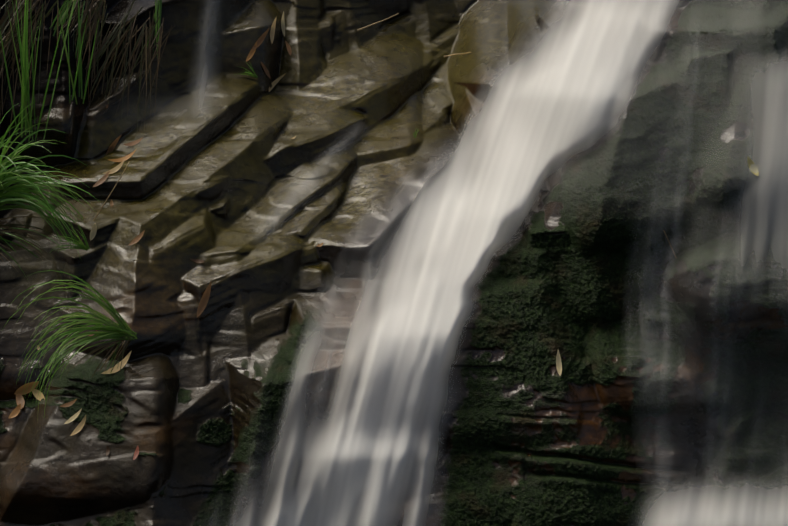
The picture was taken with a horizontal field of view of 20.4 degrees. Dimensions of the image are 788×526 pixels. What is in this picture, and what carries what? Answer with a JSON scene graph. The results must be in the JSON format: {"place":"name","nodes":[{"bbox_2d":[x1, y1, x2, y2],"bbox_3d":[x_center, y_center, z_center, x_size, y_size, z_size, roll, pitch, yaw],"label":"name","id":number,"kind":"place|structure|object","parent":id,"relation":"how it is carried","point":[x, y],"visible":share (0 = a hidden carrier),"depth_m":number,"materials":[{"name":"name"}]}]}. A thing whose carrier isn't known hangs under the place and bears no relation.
{"place":"outdoors","nodes":[
{"label":"outdoors","id":0,"kind":"place"},
{"bbox_2d":[0,0,787,525],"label":"rock face","id":1,"kind":"object","parent":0,"point":[530,434],"visible":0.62,"depth_m":6.80},
{"bbox_2d":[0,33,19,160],"bbox_3d":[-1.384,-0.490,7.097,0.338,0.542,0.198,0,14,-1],"label":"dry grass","id":2,"kind":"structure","parent":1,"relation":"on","point":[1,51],"depth_m":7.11,"materials":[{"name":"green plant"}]},
{"bbox_2d":[0,7,19,96],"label":"dry grass","id":3,"kind":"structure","parent":1,"relation":"on","point":[11,36],"depth_m":7.13,"materials":[{"name":"plant"}]},
{"bbox_2d":[0,0,57,147],"bbox_3d":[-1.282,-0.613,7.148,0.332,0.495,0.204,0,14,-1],"label":"dry grass","id":4,"kind":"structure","parent":1,"relation":"on","point":[43,10],"depth_m":7.16,"materials":[{"name":"green plant"}]},
{"bbox_2d":[0,216,65,279],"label":"grass tuft","id":5,"kind":"object","parent":1,"relation":"on","point":[13,235],"visible":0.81,"depth_m":6.96,"materials":[{"name":"green plant"}]},
{"bbox_2d":[0,0,75,143],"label":"grass","id":6,"kind":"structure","parent":1,"relation":"on","point":[25,95],"depth_m":7.03,"materials":[{"name":"green plant"}]},
{"bbox_2d":[0,103,98,258],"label":"grass tuft","id":7,"kind":"object","parent":1,"relation":"on","point":[16,192],"visible":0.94,"depth_m":6.93,"materials":[{"name":"green plant"}]},
{"bbox_2d":[49,0,84,56],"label":"grass","id":8,"kind":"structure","parent":1,"relation":"on","point":[62,13],"depth_m":7.23,"materials":[{"name":"green plant"}]},
{"bbox_2d":[49,219,89,252],"bbox_3d":[-1.020,-0.088,6.878,0.128,0.114,0.056,0,14,-1],"label":"grass tuft","id":9,"kind":"object","parent":1,"relation":"on","point":[81,245],"visible":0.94,"depth_m":6.88,"materials":[{"name":"green plant"}]},
{"bbox_2d":[2,270,137,417],"bbox_3d":[-0.996,0.259,6.681,0.421,0.489,0.198,0,14,-1],"label":"grass tuft","id":10,"kind":"object","parent":1,"relation":"on","point":[120,328],"visible":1,"depth_m":6.66,"materials":[{"name":"green plant"}]},
{"bbox_2d":[56,336,132,383],"bbox_3d":[-0.910,0.331,6.685,0.242,0.218,0.077,-4,15,-16],"label":"hanging grass tuft","id":11,"kind":"object","parent":10,"relation":"attached to","point":[119,342],"depth_m":6.70,"materials":[{"name":"green plant"}]},
{"bbox_2d":[46,0,107,106],"bbox_3d":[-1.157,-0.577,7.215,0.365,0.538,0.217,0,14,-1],"label":"dry grass","id":12,"kind":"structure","parent":1,"relation":"on","point":[74,25],"depth_m":7.23,"materials":[{"name":"plant"}]},
{"bbox_2d":[57,0,98,103],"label":"grass","id":13,"kind":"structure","parent":1,"relation":"on","point":[79,69],"depth_m":7.09,"materials":[{"name":"green plant"}]},
{"bbox_2d":[72,0,105,84],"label":"dry grass","id":14,"kind":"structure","parent":1,"relation":"on","point":[100,3],"depth_m":7.30,"materials":[{"name":"plant"}]},
{"bbox_2d":[82,0,174,131],"bbox_3d":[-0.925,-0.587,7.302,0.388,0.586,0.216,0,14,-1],"label":"dry grass","id":15,"kind":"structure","parent":1,"relation":"on","point":[149,56],"depth_m":7.32,"materials":[{"name":"plant"}]},
{"bbox_2d":[147,0,161,51],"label":"grass","id":16,"kind":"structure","parent":1,"relation":"on","point":[159,13],"depth_m":7.36,"materials":[{"name":"green plant"}]},
{"bbox_2d":[241,62,257,77],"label":"grass","id":17,"kind":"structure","parent":1,"relation":"on","point":[254,75],"depth_m":7.46,"materials":[{"name":"green plant"}]},
{"bbox_2d":[79,13,675,256],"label":"twigs","id":18,"kind":"object","parent":1,"relation":"on","point":[357,30],"visible":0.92,"depth_m":7.70,"materials":[{"name":"brown wood"}]},
{"bbox_2d":[9,12,758,459],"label":"fallen leaves","id":19,"kind":"object","parent":1,"relation":"on","point":[29,388],"visible":0.92,"depth_m":6.82,"materials":[{"name":"brown plant"}]},
{"bbox_2d":[113,0,787,525],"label":"waterfall","id":20,"kind":"structure","parent":1,"relation":"on","point":[561,98],"depth_m":6.73,"materials":[{"name":"white liquid"}]}
]}

